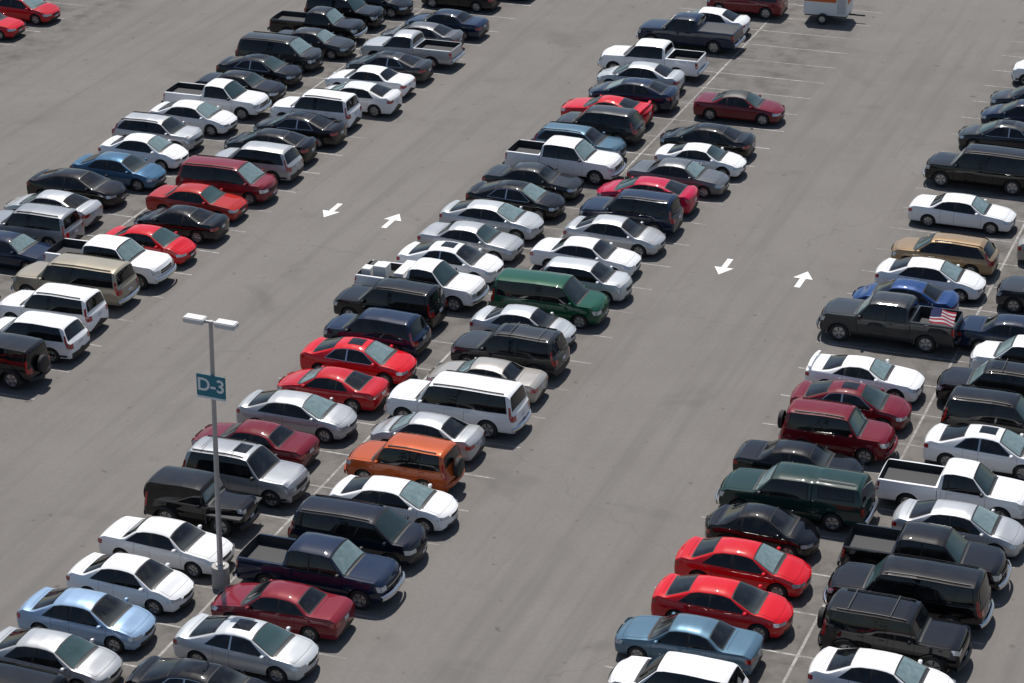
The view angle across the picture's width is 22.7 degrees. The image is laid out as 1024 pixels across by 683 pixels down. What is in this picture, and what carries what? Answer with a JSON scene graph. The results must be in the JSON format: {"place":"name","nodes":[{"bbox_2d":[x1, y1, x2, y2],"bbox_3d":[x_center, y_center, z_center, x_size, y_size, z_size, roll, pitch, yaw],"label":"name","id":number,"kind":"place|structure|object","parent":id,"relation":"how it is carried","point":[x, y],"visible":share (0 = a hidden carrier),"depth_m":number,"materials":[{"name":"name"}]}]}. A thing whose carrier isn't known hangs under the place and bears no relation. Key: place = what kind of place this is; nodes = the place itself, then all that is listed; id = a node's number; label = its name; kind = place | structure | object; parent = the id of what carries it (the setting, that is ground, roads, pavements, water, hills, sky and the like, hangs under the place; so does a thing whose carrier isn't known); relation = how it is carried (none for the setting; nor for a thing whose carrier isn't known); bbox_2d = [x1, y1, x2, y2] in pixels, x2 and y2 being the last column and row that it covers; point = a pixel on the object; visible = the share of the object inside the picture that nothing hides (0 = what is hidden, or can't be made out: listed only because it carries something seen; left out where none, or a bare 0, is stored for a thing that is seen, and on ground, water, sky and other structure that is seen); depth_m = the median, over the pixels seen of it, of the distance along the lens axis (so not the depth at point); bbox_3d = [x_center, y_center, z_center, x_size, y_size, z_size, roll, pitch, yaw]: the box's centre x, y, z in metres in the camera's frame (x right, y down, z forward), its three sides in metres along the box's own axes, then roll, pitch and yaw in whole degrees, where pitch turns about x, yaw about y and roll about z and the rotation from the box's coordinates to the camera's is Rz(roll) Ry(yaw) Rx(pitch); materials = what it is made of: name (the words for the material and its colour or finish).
{"place":"outdoors","nodes":[
{"label":"outdoors","id":0,"kind":"place"},
{"bbox_2d":[0,0,1023,682],"bbox_3d":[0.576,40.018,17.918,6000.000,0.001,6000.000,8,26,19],"label":"ground","id":1,"kind":"structure","parent":0,"point":[568,534],"depth_m":110.47,"materials":[{"name":"grey asphalt"}]},
{"bbox_2d":[0,332,51,388],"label":"parked off road jeep","id":2,"kind":"object","parent":1,"relation":"on","point":[23,358],"visible":1,"depth_m":103.26,"materials":[{"name":"paint"}]},
{"bbox_2d":[0,202,84,244],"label":"parked suv","id":3,"kind":"object","parent":1,"relation":"on","point":[51,224],"visible":0.9,"depth_m":117.14,"materials":[{"name":"paint"}]},
{"bbox_2d":[0,311,89,362],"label":"parked suv","id":4,"kind":"object","parent":1,"relation":"on","point":[64,336],"visible":0.89,"depth_m":105.79,"materials":[{"name":"paint"}]},
{"bbox_2d":[4,189,102,227],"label":"parked sedan","id":5,"kind":"object","parent":1,"relation":"on","point":[90,211],"visible":0.64,"depth_m":119.88,"materials":[{"name":"paint"}]},
{"bbox_2d":[0,282,108,331],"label":"parked suv","id":6,"kind":"object","parent":1,"relation":"on","point":[87,306],"visible":0.91,"depth_m":108.40,"materials":[{"name":"paint"}]},
{"bbox_2d":[0,626,122,682],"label":"parked sedan","id":7,"kind":"object","parent":1,"relation":"on","point":[71,658],"visible":0.9,"depth_m":82.54,"materials":[{"name":"paint"}]},
{"bbox_2d":[11,252,139,305],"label":"parked suv","id":8,"kind":"object","parent":1,"relation":"on","point":[115,281],"visible":0.82,"depth_m":110.92,"materials":[{"name":"paint"}]},
{"bbox_2d":[26,168,126,207],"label":"parked sedan","id":9,"kind":"object","parent":1,"relation":"on","point":[104,191],"visible":0.86,"depth_m":122.27,"materials":[{"name":"paint"}]},
{"bbox_2d":[17,587,156,653],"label":"parked sedan","id":10,"kind":"object","parent":1,"relation":"on","point":[116,625],"visible":0.95,"depth_m":84.90,"materials":[{"name":"paint"}]},
{"bbox_2d":[44,234,176,289],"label":"parked pickup truck","id":11,"kind":"object","parent":1,"relation":"on","point":[152,267],"visible":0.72,"depth_m":113.20,"materials":[{"name":"paint"}]},
{"bbox_2d":[69,151,166,191],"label":"parked sedan","id":12,"kind":"object","parent":1,"relation":"on","point":[136,173],"visible":0.91,"depth_m":124.34,"materials":[{"name":"paint"}]},
{"bbox_2d":[66,552,194,615],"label":"parked sedan","id":13,"kind":"object","parent":1,"relation":"on","point":[154,587],"visible":0.93,"depth_m":87.11,"materials":[{"name":"paint"}]},
{"bbox_2d":[98,133,188,168],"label":"parked sedan","id":14,"kind":"object","parent":1,"relation":"on","point":[161,152],"visible":0.84,"depth_m":126.79,"materials":[{"name":"paint"}]},
{"bbox_2d":[105,224,196,263],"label":"parked sedan","id":15,"kind":"object","parent":1,"relation":"on","point":[177,248],"visible":0.73,"depth_m":115.43,"materials":[{"name":"paint"}]},
{"bbox_2d":[112,111,203,149],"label":"parked station wagon","id":16,"kind":"object","parent":1,"relation":"on","point":[176,131],"visible":0.8,"depth_m":129.34,"materials":[{"name":"paint"}]},
{"bbox_2d":[98,516,234,577],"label":"parked sedan","id":17,"kind":"object","parent":1,"relation":"on","point":[190,549],"visible":0.94,"depth_m":89.57,"materials":[{"name":"paint"}]},
{"bbox_2d":[134,204,229,243],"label":"parked coupe","id":18,"kind":"object","parent":1,"relation":"on","point":[196,225],"visible":0.91,"depth_m":117.87,"materials":[{"name":"paint"}]},
{"bbox_2d":[149,99,237,136],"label":"parked sedan","id":19,"kind":"object","parent":1,"relation":"on","point":[210,120],"visible":0.83,"depth_m":131.48,"materials":[{"name":"paint"}]},
{"bbox_2d":[125,655,265,682],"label":"parked sedan","id":20,"kind":"object","parent":1,"relation":"on","point":[154,669],"visible":1,"depth_m":81.10,"materials":[{"name":"paint"}]},
{"bbox_2d":[145,182,247,219],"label":"parked sedan","id":21,"kind":"object","parent":1,"relation":"on","point":[215,200],"visible":0.84,"depth_m":120.49,"materials":[{"name":"paint"}]},
{"bbox_2d":[143,465,262,537],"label":"parked off road jeep","id":22,"kind":"object","parent":1,"relation":"on","point":[182,493],"visible":0.96,"depth_m":92.00,"materials":[{"name":"paint"}]},
{"bbox_2d":[182,313,238,589],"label":"street lamp","id":23,"kind":"object","parent":1,"relation":"on","point":[212,386],"visible":1,"depth_m":85.61,"materials":[{"name":"metal"}]},
{"bbox_2d":[161,78,271,120],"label":"parked pickup truck","id":24,"kind":"object","parent":1,"relation":"on","point":[241,102],"visible":0.92,"depth_m":133.70,"materials":[{"name":"paint"}]},
{"bbox_2d":[175,154,277,205],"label":"parked minivan","id":25,"kind":"object","parent":1,"relation":"on","point":[251,183],"visible":0.9,"depth_m":122.38,"materials":[{"name":"paint"}]},
{"bbox_2d":[181,435,309,507],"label":"parked suv","id":26,"kind":"object","parent":1,"relation":"on","point":[270,478],"visible":0.83,"depth_m":94.08,"materials":[{"name":"paint"}]},
{"bbox_2d":[173,613,318,682],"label":"parked sedan","id":27,"kind":"object","parent":1,"relation":"on","point":[274,653],"visible":0.95,"depth_m":83.12,"materials":[{"name":"paint"}]},
{"bbox_2d":[191,419,319,467],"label":"parked sedan","id":28,"kind":"object","parent":1,"relation":"on","point":[284,443],"visible":0.66,"depth_m":96.75,"materials":[{"name":"paint"}]},
{"bbox_2d":[215,141,303,181],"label":"parked suv","id":29,"kind":"object","parent":1,"relation":"on","point":[279,161],"visible":0.66,"depth_m":124.65,"materials":[{"name":"paint"}]},
{"bbox_2d":[216,53,302,85],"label":"parked sedan","id":30,"kind":"object","parent":1,"relation":"on","point":[270,67],"visible":0.82,"depth_m":138.47,"materials":[{"name":"paint"}]},
{"bbox_2d":[235,31,323,71],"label":"parked minivan","id":31,"kind":"object","parent":1,"relation":"on","point":[297,51],"visible":0.84,"depth_m":140.79,"materials":[{"name":"paint"}]},
{"bbox_2d":[210,579,354,642],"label":"parked sedan","id":32,"kind":"object","parent":1,"relation":"on","point":[313,614],"visible":0.94,"depth_m":85.29,"materials":[{"name":"paint"}]},
{"bbox_2d":[236,390,356,443],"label":"parked sedan","id":33,"kind":"object","parent":1,"relation":"on","point":[324,420],"visible":0.89,"depth_m":98.98,"materials":[{"name":"paint"}]},
{"bbox_2d":[253,111,346,148],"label":"parked sedan","id":34,"kind":"object","parent":1,"relation":"on","point":[323,130],"visible":0.86,"depth_m":129.51,"materials":[{"name":"paint"}]},
{"bbox_2d":[270,88,361,127],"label":"parked suv","id":35,"kind":"object","parent":1,"relation":"on","point":[345,107],"visible":0.9,"depth_m":131.70,"materials":[{"name":"paint"}]},
{"bbox_2d":[267,6,367,39],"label":"parked pickup truck","id":36,"kind":"object","parent":1,"relation":"on","point":[334,20],"visible":0.91,"depth_m":145.52,"materials":[{"name":"paint"}]},
{"bbox_2d":[232,531,404,609],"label":"parked pickup truck","id":37,"kind":"object","parent":1,"relation":"on","point":[345,567],"visible":0.97,"depth_m":87.37,"materials":[{"name":"paint"}]},
{"bbox_2d":[277,365,388,412],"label":"parked coupe","id":38,"kind":"object","parent":1,"relation":"on","point":[356,391],"visible":0.92,"depth_m":101.25,"materials":[{"name":"paint"}]},
{"bbox_2d":[287,494,427,564],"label":"parked minivan","id":39,"kind":"object","parent":1,"relation":"on","point":[378,529],"visible":0.88,"depth_m":89.82,"materials":[{"name":"paint"}]},
{"bbox_2d":[300,337,416,386],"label":"parked sedan","id":40,"kind":"object","parent":1,"relation":"on","point":[390,364],"visible":0.9,"depth_m":103.59,"materials":[{"name":"paint"}]},
{"bbox_2d":[325,81,401,116],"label":"parked sedan","id":41,"kind":"object","parent":1,"relation":"on","point":[375,100],"visible":0.66,"depth_m":133.65,"materials":[{"name":"paint"}]},
{"bbox_2d":[325,65,415,96],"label":"parked sedan","id":42,"kind":"object","parent":1,"relation":"on","point":[404,84],"visible":0.8,"depth_m":136.62,"materials":[{"name":"paint"}]},
{"bbox_2d":[323,307,430,355],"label":"parked suv","id":43,"kind":"object","parent":1,"relation":"on","point":[407,332],"visible":0.85,"depth_m":105.75,"materials":[{"name":"paint"}]},
{"bbox_2d":[346,50,433,81],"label":"parked sedan","id":44,"kind":"object","parent":1,"relation":"on","point":[419,69],"visible":0.81,"depth_m":138.73,"materials":[{"name":"paint"}]},
{"bbox_2d":[333,276,447,327],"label":"parked suv","id":45,"kind":"object","parent":1,"relation":"on","point":[426,301],"visible":0.95,"depth_m":108.34,"materials":[{"name":"paint"}]},
{"bbox_2d":[329,475,457,534],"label":"parked sedan","id":46,"kind":"object","parent":1,"relation":"on","point":[429,509],"visible":0.85,"depth_m":92.14,"materials":[{"name":"paint"}]},
{"bbox_2d":[344,431,464,491],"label":"parked suv","id":47,"kind":"object","parent":1,"relation":"on","point":[437,463],"visible":0.93,"depth_m":94.52,"materials":[{"name":"paint"}]},
{"bbox_2d":[359,29,464,68],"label":"parked pickup truck","id":48,"kind":"object","parent":1,"relation":"on","point":[415,43],"visible":0.89,"depth_m":141.26,"materials":[{"name":"paint"}]},
{"bbox_2d":[352,257,489,311],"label":"parked pickup truck","id":49,"kind":"object","parent":1,"relation":"on","point":[460,289],"visible":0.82,"depth_m":110.53,"materials":[{"name":"paint"}]},
{"bbox_2d":[370,411,484,460],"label":"parked sedan","id":50,"kind":"object","parent":1,"relation":"on","point":[468,439],"visible":0.77,"depth_m":97.20,"materials":[{"name":"paint"}]},
{"bbox_2d":[396,241,503,282],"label":"parked sedan","id":51,"kind":"object","parent":1,"relation":"on","point":[468,259],"visible":0.73,"depth_m":113.06,"materials":[{"name":"paint"}]},
{"bbox_2d":[383,370,530,438],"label":"parked suv","id":52,"kind":"object","parent":1,"relation":"on","point":[492,406],"visible":0.92,"depth_m":98.94,"materials":[{"name":"paint"}]},
{"bbox_2d":[417,220,524,260],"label":"parked sedan","id":53,"kind":"object","parent":1,"relation":"on","point":[488,239],"visible":0.88,"depth_m":115.45,"materials":[{"name":"paint"}]},
{"bbox_2d":[427,357,547,402],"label":"parked sedan","id":54,"kind":"object","parent":1,"relation":"on","point":[534,382],"visible":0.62,"depth_m":101.91,"materials":[{"name":"paint"}]},
{"bbox_2d":[439,199,543,239],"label":"parked sedan","id":55,"kind":"object","parent":1,"relation":"on","point":[519,222],"visible":0.88,"depth_m":117.67,"materials":[{"name":"paint"}]},
{"bbox_2d":[451,322,569,376],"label":"parked suv","id":56,"kind":"object","parent":1,"relation":"on","point":[545,349],"visible":0.9,"depth_m":103.72,"materials":[{"name":"paint"}]},
{"bbox_2d":[0,0,1023,682],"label":"parking lines","id":57,"kind":"object","parent":1,"relation":"on","point":[626,312],"visible":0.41,"depth_m":109.96,"materials":[{"name":"paint"}]},
{"bbox_2d":[465,180,565,218],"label":"parked sedan","id":58,"kind":"object","parent":1,"relation":"on","point":[542,202],"visible":0.81,"depth_m":120.07,"materials":[{"name":"paint"}]},
{"bbox_2d":[469,304,575,345],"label":"parked sedan","id":59,"kind":"object","parent":1,"relation":"on","point":[489,318],"visible":0.69,"depth_m":106.67,"materials":[{"name":"paint"}]},
{"bbox_2d":[482,162,583,198],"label":"parked sedan","id":60,"kind":"object","parent":1,"relation":"on","point":[562,184],"visible":0.81,"depth_m":122.37,"materials":[{"name":"paint"}]},
{"bbox_2d":[490,268,609,328],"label":"parked van","id":61,"kind":"object","parent":1,"relation":"on","point":[576,302],"visible":0.95,"depth_m":108.57,"materials":[{"name":"paint"}]},
{"bbox_2d":[502,135,625,184],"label":"parked pickup truck","id":62,"kind":"object","parent":1,"relation":"on","point":[576,156],"visible":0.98,"depth_m":124.36,"materials":[{"name":"paint"}]},
{"bbox_2d":[530,236,641,275],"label":"parked sedan","id":63,"kind":"object","parent":1,"relation":"on","point":[544,251],"visible":0.82,"depth_m":113.67,"materials":[{"name":"paint"}]},
{"bbox_2d":[540,256,632,302],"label":"parked hatchback","id":64,"kind":"object","parent":1,"relation":"on","point":[610,283],"visible":0.73,"depth_m":110.85,"materials":[{"name":"paint"}]},
{"bbox_2d":[557,105,644,142],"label":"parked suv","id":65,"kind":"object","parent":1,"relation":"on","point":[626,125],"visible":0.78,"depth_m":128.99,"materials":[{"name":"paint"}]},
{"bbox_2d":[563,214,665,256],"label":"parked sedan","id":66,"kind":"object","parent":1,"relation":"on","point":[633,235],"visible":0.88,"depth_m":115.79,"materials":[{"name":"paint"}]},
{"bbox_2d":[579,187,683,232],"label":"parked suv","id":67,"kind":"object","parent":1,"relation":"on","point":[661,211],"visible":0.9,"depth_m":117.72,"materials":[{"name":"paint"}]},
{"bbox_2d":[588,77,678,113],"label":"parked sedan","id":68,"kind":"object","parent":1,"relation":"on","point":[661,96],"visible":0.84,"depth_m":133.77,"materials":[{"name":"paint"}]},
{"bbox_2d":[597,176,698,213],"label":"parked sedan","id":69,"kind":"object","parent":1,"relation":"on","point":[688,195],"visible":0.67,"depth_m":120.46,"materials":[{"name":"paint"}]},
{"bbox_2d":[597,38,708,76],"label":"parked pickup truck","id":70,"kind":"object","parent":1,"relation":"on","point":[691,63],"visible":0.9,"depth_m":138.76,"materials":[{"name":"paint"}]},
{"bbox_2d":[627,158,729,197],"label":"parked sedan","id":71,"kind":"object","parent":1,"relation":"on","point":[706,182],"visible":0.9,"depth_m":122.58,"materials":[{"name":"paint"}]},
{"bbox_2d":[608,651,749,682],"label":"parked suv","id":72,"kind":"object","parent":1,"relation":"on","point":[672,667],"visible":1,"depth_m":80.45,"materials":[{"name":"paint"}]},
{"bbox_2d":[614,612,764,675],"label":"parked sedan","id":73,"kind":"object","parent":1,"relation":"on","point":[651,636],"visible":0.94,"depth_m":83.08,"materials":[{"name":"paint"}]},
{"bbox_2d":[636,12,745,53],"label":"parked pickup truck","id":74,"kind":"object","parent":1,"relation":"on","point":[691,28],"visible":0.94,"depth_m":143.00,"materials":[{"name":"paint"}]},
{"bbox_2d":[654,142,746,176],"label":"parked coupe","id":75,"kind":"object","parent":1,"relation":"on","point":[713,157],"visible":0.84,"depth_m":124.77,"materials":[{"name":"paint"}]},
{"bbox_2d":[660,122,755,157],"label":"parked sedan","id":76,"kind":"object","parent":1,"relation":"on","point":[734,140],"visible":0.91,"depth_m":127.20,"materials":[{"name":"paint"}]},
{"bbox_2d":[651,573,793,639],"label":"parked sedan","id":77,"kind":"object","parent":1,"relation":"on","point":[744,605],"visible":0.91,"depth_m":85.11,"materials":[{"name":"paint"}]},
{"bbox_2d":[693,90,784,125],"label":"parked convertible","id":78,"kind":"object","parent":1,"relation":"on","point":[739,105],"visible":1,"depth_m":131.97,"materials":[{"name":"paint"}]},
{"bbox_2d":[674,536,811,597],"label":"parked sedan","id":79,"kind":"object","parent":1,"relation":"on","point":[766,566],"visible":0.94,"depth_m":87.57,"materials":[{"name":"paint"}]},
{"bbox_2d":[705,502,819,557],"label":"parked coupe","id":80,"kind":"object","parent":1,"relation":"on","point":[786,531],"visible":0.88,"depth_m":89.92,"materials":[{"name":"paint"}]},
{"bbox_2d":[715,461,878,531],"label":"suv","id":81,"kind":"object","parent":1,"relation":"on","point":[833,498],"visible":0.94,"depth_m":91.71,"materials":[{"name":"paint"}]},
{"bbox_2d":[733,439,863,472],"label":"parked sedan","id":82,"kind":"object","parent":1,"relation":"on","point":[759,454],"visible":0.66,"depth_m":94.88,"materials":[{"name":"paint"}]},
{"bbox_2d":[777,397,897,464],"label":"parked suv","id":83,"kind":"object","parent":1,"relation":"on","point":[848,429],"visible":0.91,"depth_m":96.60,"materials":[{"name":"paint"}]},
{"bbox_2d":[790,380,911,429],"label":"parked sedan","id":84,"kind":"object","parent":1,"relation":"on","point":[870,402],"visible":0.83,"depth_m":99.13,"materials":[{"name":"paint"}]},
{"bbox_2d":[805,350,924,401],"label":"parked coupe","id":85,"kind":"object","parent":1,"relation":"on","point":[906,384],"visible":0.84,"depth_m":101.56,"materials":[{"name":"paint"}]},
{"bbox_2d":[807,646,955,682],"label":"parked sedan","id":86,"kind":"object","parent":1,"relation":"on","point":[829,664],"visible":1,"depth_m":80.92,"materials":[{"name":"paint"}]},
{"bbox_2d":[816,291,962,352],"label":"parked pickup truck","id":87,"kind":"object","parent":1,"relation":"on","point":[896,316],"visible":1,"depth_m":105.91,"materials":[{"name":"paint"}]},
{"bbox_2d":[817,588,971,672],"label":"parked suv","id":88,"kind":"object","parent":1,"relation":"on","point":[912,629],"visible":0.93,"depth_m":82.83,"materials":[{"name":"paint"}]},
{"bbox_2d":[852,278,959,309],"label":"parked sedan","id":89,"kind":"object","parent":1,"relation":"on","point":[926,293],"visible":0.59,"depth_m":108.53,"materials":[{"name":"paint"}]},
{"bbox_2d":[823,553,993,629],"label":"parked suv","id":90,"kind":"object","parent":1,"relation":"on","point":[954,591],"visible":0.81,"depth_m":85.03,"materials":[{"name":"paint"}]},
{"bbox_2d":[837,521,1011,590],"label":"parked pickup truck","id":91,"kind":"object","parent":1,"relation":"on","point":[870,544],"visible":0.72,"depth_m":87.77,"materials":[{"name":"paint"}]},
{"bbox_2d":[875,257,985,302],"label":"parked sedan","id":92,"kind":"object","parent":1,"relation":"on","point":[964,284],"visible":0.88,"depth_m":110.69,"materials":[{"name":"paint"}]},
{"bbox_2d":[891,231,999,274],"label":"parked station wagon","id":93,"kind":"object","parent":1,"relation":"on","point":[978,254],"visible":0.9,"depth_m":112.94,"materials":[{"name":"paint"}]},
{"bbox_2d":[874,458,1023,518],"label":"parked pickup truck","id":94,"kind":"object","parent":1,"relation":"on","point":[969,481],"visible":0.9,"depth_m":92.37,"materials":[{"name":"paint"}]},
{"bbox_2d":[891,499,1023,556],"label":"parked sedan","id":95,"kind":"object","parent":1,"relation":"on","point":[971,522],"visible":0.82,"depth_m":89.97,"materials":[{"name":"paint"}]},
{"bbox_2d":[908,193,1016,234],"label":"parked sedan","id":96,"kind":"object","parent":1,"relation":"on","point":[964,210],"visible":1,"depth_m":117.94,"materials":[{"name":"paint"}]},
{"bbox_2d":[922,142,1023,195],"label":"parked suv","id":97,"kind":"object","parent":1,"relation":"on","point":[988,165],"visible":1,"depth_m":122.28,"materials":[{"name":"paint"}]},
{"bbox_2d":[923,423,1023,480],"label":"parked sedan","id":98,"kind":"object","parent":1,"relation":"on","point":[995,448],"visible":0.96,"depth_m":95.48,"materials":[{"name":"paint"}]},
{"bbox_2d":[936,358,1023,401],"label":"parked suv","id":99,"kind":"object","parent":1,"relation":"on","point":[1007,374],"visible":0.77,"depth_m":100.33,"materials":[{"name":"paint"}]},
{"bbox_2d":[941,384,1023,434],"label":"parked suv","id":100,"kind":"object","parent":1,"relation":"on","point":[973,404],"visible":0.84,"depth_m":97.58,"materials":[{"name":"paint"}]},
{"bbox_2d":[958,314,1023,348],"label":"parked sedan","id":101,"kind":"object","parent":1,"relation":"on","point":[974,331],"visible":0.87,"depth_m":105.28,"materials":[{"name":"paint"}]},
{"bbox_2d":[958,119,1023,147],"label":"parked sedan","id":102,"kind":"object","parent":1,"relation":"on","point":[1005,132],"visible":0.87,"depth_m":127.26,"materials":[{"name":"paint"}]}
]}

